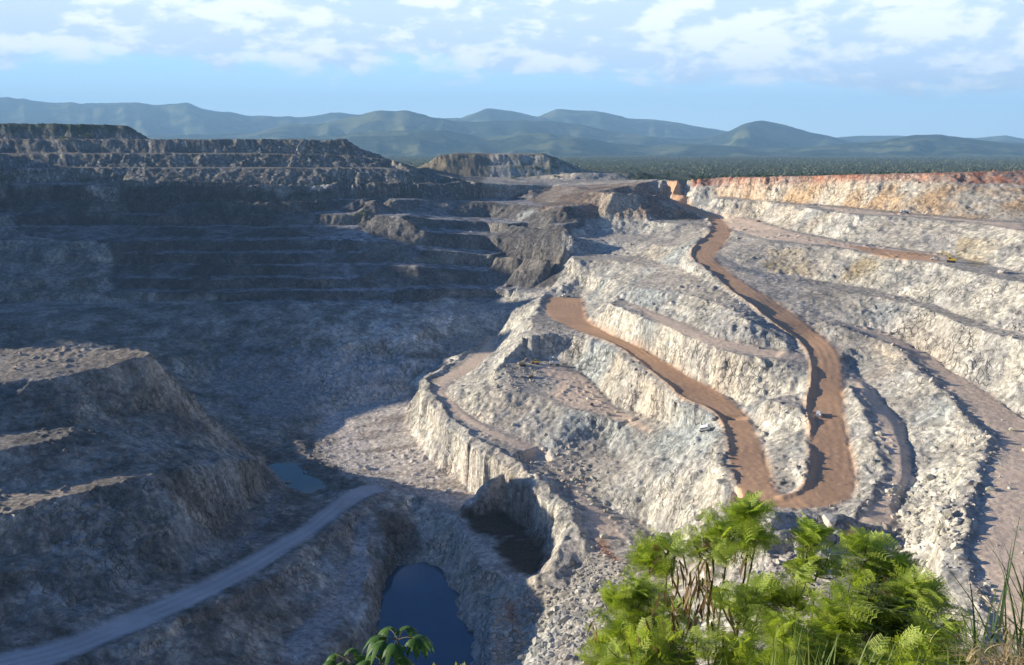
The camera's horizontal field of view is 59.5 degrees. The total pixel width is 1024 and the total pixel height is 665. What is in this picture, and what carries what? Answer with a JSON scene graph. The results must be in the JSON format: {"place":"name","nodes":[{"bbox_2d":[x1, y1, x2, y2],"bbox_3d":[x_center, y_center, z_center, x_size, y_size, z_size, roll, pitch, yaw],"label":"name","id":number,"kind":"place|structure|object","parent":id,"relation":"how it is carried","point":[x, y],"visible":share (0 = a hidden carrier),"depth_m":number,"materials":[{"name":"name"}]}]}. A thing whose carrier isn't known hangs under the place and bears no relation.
{"place":"outdoors","nodes":[
{"label":"outdoors","id":0,"kind":"place"},
{"bbox_2d":[0,484,384,664],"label":"shaded haul road","id":1,"kind":"structure","parent":0,"point":[50,653],"depth_m":425.98,"materials":[{"name":"grey gravel"}]},
{"bbox_2d":[269,462,326,493],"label":"pond water","id":2,"kind":"structure","parent":0,"point":[298,478],"depth_m":644.51,"materials":[{"name":"blue liquid"}]},
{"bbox_2d":[364,562,474,664],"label":"pond water","id":3,"kind":"structure","parent":0,"point":[420,597],"depth_m":495.63,"materials":[{"name":"blue liquid"}]},
{"bbox_2d":[314,381,547,583],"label":"pit floor","id":4,"kind":"structure","parent":0,"point":[506,547],"depth_m":630.14,"materials":[{"name":"white stone"}]},
{"bbox_2d":[0,123,925,185],"bbox_3d":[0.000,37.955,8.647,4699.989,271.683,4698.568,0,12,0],"label":"ground","id":5,"kind":"structure","parent":0,"point":[36,153],"depth_m":1390.98,"materials":[{"name":"grey stone"}]},
{"bbox_2d":[0,174,14,179],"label":"bush","id":6,"kind":"object","parent":5,"relation":"on","point":[6,177],"visible":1,"depth_m":1229.38,"materials":[{"name":"green plant"}]},
{"bbox_2d":[323,648,365,664],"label":"palmate shrub","id":7,"kind":"object","parent":5,"relation":"on","point":[333,659],"visible":0.96,"depth_m":5.10,"materials":[{"name":"green plant"}]},
{"bbox_2d":[350,209,369,215],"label":"bush","id":8,"kind":"object","parent":5,"relation":"on","point":[364,211],"visible":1,"depth_m":1130.03,"materials":[{"name":"green plant"}]},
{"bbox_2d":[572,570,670,664],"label":"leafy shrub","id":9,"kind":"object","parent":5,"relation":"on","point":[628,604],"visible":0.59,"depth_m":6.46,"materials":[{"name":"green plant"}]},
{"bbox_2d":[577,583,723,664],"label":"leafy shrub","id":10,"kind":"object","parent":5,"relation":"on","point":[665,652],"visible":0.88,"depth_m":5.88,"materials":[{"name":"green plant"}]},
{"bbox_2d":[621,524,728,620],"bbox_3d":[1.266,3.034,7.201,0.835,3.062,0.557,10,16,40],"label":"leafy shrub","id":11,"kind":"object","parent":5,"relation":"on","point":[649,557],"visible":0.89,"depth_m":6.97,"materials":[{"name":"green plant"}]},
{"bbox_2d":[638,566,793,664],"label":"leafy shrub","id":12,"kind":"object","parent":5,"relation":"on","point":[742,599],"visible":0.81,"depth_m":6.07,"materials":[{"name":"green plant"}]},
{"bbox_2d":[674,489,781,664],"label":"leafy shrub","id":13,"kind":"object","parent":5,"relation":"on","point":[745,527],"visible":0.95,"depth_m":6.59,"materials":[{"name":"green plant"}]},
{"bbox_2d":[771,604,819,664],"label":"grass clump","id":14,"kind":"object","parent":5,"relation":"on","point":[773,661],"visible":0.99,"depth_m":4.29,"materials":[{"name":"green plant"}]},
{"bbox_2d":[757,511,856,637],"bbox_3d":[2.046,2.776,6.474,0.555,3.083,0.774,11,16,41],"label":"leafy shrub","id":15,"kind":"object","parent":5,"relation":"on","point":[808,534],"visible":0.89,"depth_m":6.23,"materials":[{"name":"green plant"}]},
{"bbox_2d":[743,574,899,664],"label":"leafy shrub","id":16,"kind":"object","parent":5,"relation":"on","point":[824,632],"visible":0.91,"depth_m":5.61,"materials":[{"name":"green plant"}]},
{"bbox_2d":[787,627,863,664],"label":"grass clump","id":17,"kind":"object","parent":5,"relation":"on","point":[801,661],"visible":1,"depth_m":4.17,"materials":[{"name":"green plant"}]},
{"bbox_2d":[689,169,1007,179],"bbox_3d":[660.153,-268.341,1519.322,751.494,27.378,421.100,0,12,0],"label":"rim scrub","id":18,"kind":"object","parent":5,"relation":"on","point":[702,176],"visible":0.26,"depth_m":1442.43,"materials":[{"name":"green plant"}]},
{"bbox_2d":[827,525,927,634],"bbox_3d":[2.468,2.736,6.314,0.688,2.969,0.532,0,12,0],"label":"leafy shrub","id":19,"kind":"object","parent":5,"relation":"on","point":[873,552],"visible":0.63,"depth_m":6.04,"materials":[{"name":"green plant"}]},
{"bbox_2d":[848,573,913,663],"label":"leafy shrub","id":20,"kind":"object","parent":5,"relation":"on","point":[868,634],"visible":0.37,"depth_m":5.71,"materials":[{"name":"green plant"}]},
{"bbox_2d":[848,633,920,664],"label":"grass clump","id":21,"kind":"object","parent":5,"relation":"on","point":[859,661],"visible":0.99,"depth_m":4.26,"materials":[{"name":"green plant"}]},
{"bbox_2d":[836,608,987,664],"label":"leafy shrub","id":22,"kind":"object","parent":5,"relation":"on","point":[931,648],"visible":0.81,"depth_m":5.35,"materials":[{"name":"green plant"}]},
{"bbox_2d":[865,558,972,653],"bbox_3d":[2.558,2.796,5.894,0.649,2.640,0.525,-9,15,-38],"label":"leafy shrub","id":23,"kind":"object","parent":5,"relation":"on","point":[923,586],"visible":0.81,"depth_m":5.65,"materials":[{"name":"green plant"}]},
{"bbox_2d":[820,580,1023,664],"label":"reed clump","id":24,"kind":"object","parent":5,"relation":"on","point":[972,637],"visible":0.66,"depth_m":4.40,"materials":[{"name":"green plant"}]},
{"bbox_2d":[896,625,983,664],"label":"weed","id":25,"kind":"object","parent":5,"relation":"on","point":[937,645],"visible":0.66,"depth_m":4.79,"materials":[{"name":"green plant"}]},
{"bbox_2d":[867,511,1023,664],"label":"reed clump","id":26,"kind":"object","parent":5,"relation":"on","point":[1004,594],"visible":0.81,"depth_m":4.06,"materials":[{"name":"plant"}]},
{"bbox_2d":[933,612,1023,664],"bbox_3d":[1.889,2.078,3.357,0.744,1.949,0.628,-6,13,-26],"label":"dry grass","id":27,"kind":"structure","parent":5,"relation":"on","point":[1005,651],"depth_m":3.32,"materials":[{"name":"plant"}]},
{"bbox_2d":[146,110,854,147],"bbox_3d":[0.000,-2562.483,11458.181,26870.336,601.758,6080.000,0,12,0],"label":"hills","id":28,"kind":"structure","parent":0,"point":[761,134],"depth_m":11552.04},
{"bbox_2d":[0,153,1023,664],"bbox_3d":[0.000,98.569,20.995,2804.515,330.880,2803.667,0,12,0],"label":"pit terrain","id":29,"kind":"structure","parent":0,"point":[292,293],"depth_m":642.12,"materials":[{"name":"grey stone"}]},
{"bbox_2d":[356,626,434,664],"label":"palmate shrub","id":30,"kind":"object","parent":29,"relation":"on","point":[416,643],"visible":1,"depth_m":4.99,"materials":[{"name":"green plant"}]},
{"bbox_2d":[0,170,1023,664],"bbox_3d":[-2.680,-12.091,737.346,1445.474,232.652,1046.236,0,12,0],"label":"rubble","id":31,"kind":"object","parent":29,"relation":"on","point":[560,618],"visible":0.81,"depth_m":436.22,"materials":[{"name":"grey stone"}]},
{"bbox_2d":[517,357,532,365],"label":"excavator","id":32,"kind":"object","parent":29,"relation":"on","point":[521,363],"visible":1,"depth_m":708.48,"materials":[{"name":"metal"}]},
{"bbox_2d":[527,370,537,378],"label":"excavator","id":33,"kind":"object","parent":29,"relation":"on","point":[529,375],"visible":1,"depth_m":688.79,"materials":[{"name":"metal"}]},
{"bbox_2d":[529,359,539,364],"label":"wheel loader","id":34,"kind":"object","parent":29,"relation":"on","point":[536,361],"visible":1,"depth_m":711.74,"materials":[{"name":"yellow paint"}]},
{"bbox_2d":[549,361,559,365],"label":"dump truck","id":35,"kind":"object","parent":29,"relation":"on","point":[554,362],"visible":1,"depth_m":710.53,"materials":[{"name":"grey metal"}]},
{"bbox_2d":[698,424,709,431],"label":"van","id":36,"kind":"object","parent":29,"relation":"on","point":[704,427],"visible":1,"depth_m":533.63,"materials":[{"name":"white paint"}]},
{"bbox_2d":[822,513,836,527],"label":"boulder","id":37,"kind":"object","parent":29,"relation":"on","point":[828,519],"visible":0.93,"depth_m":373.89,"materials":[{"name":"white stone"}]},
{"bbox_2d":[898,509,906,516],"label":"boulder","id":38,"kind":"object","parent":29,"relation":"on","point":[902,512],"visible":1,"depth_m":389.35,"materials":[{"name":"white stone"}]},
{"bbox_2d":[937,252,957,262],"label":"excavator","id":39,"kind":"object","parent":29,"relation":"on","point":[952,260],"visible":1,"depth_m":667.95,"materials":[{"name":"metal"}]},
{"bbox_2d":[0,97,1023,142],"bbox_3d":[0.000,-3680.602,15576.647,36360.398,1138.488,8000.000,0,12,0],"label":"hills","id":40,"kind":"structure","parent":0,"point":[167,119],"depth_m":15586.06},
{"bbox_2d":[0,0,1023,138],"label":"sky","id":41,"kind":"structure","parent":0,"point":[834,68],"materials":[{"name":"blue"}]},
{"bbox_2d":[282,130,1023,155],"bbox_3d":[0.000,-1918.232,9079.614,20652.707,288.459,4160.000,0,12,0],"label":"hills","id":42,"kind":"structure","parent":0,"point":[416,143],"depth_m":8765.04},
{"bbox_2d":[546,180,855,507],"bbox_3d":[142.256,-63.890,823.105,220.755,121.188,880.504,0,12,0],"label":"haul road","id":43,"kind":"structure","parent":0,"point":[830,479],"depth_m":543.10,"materials":[{"name":"brown soil"}]},
{"bbox_2d":[383,155,1023,175],"bbox_3d":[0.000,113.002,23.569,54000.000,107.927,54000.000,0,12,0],"label":"forest","id":44,"kind":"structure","parent":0,"point":[724,162],"depth_m":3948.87,"materials":[{"name":"green plant"}]},
{"bbox_2d":[433,305,1023,637],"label":"dirt track","id":45,"kind":"structure","parent":0,"point":[1002,509],"depth_m":440.46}
]}

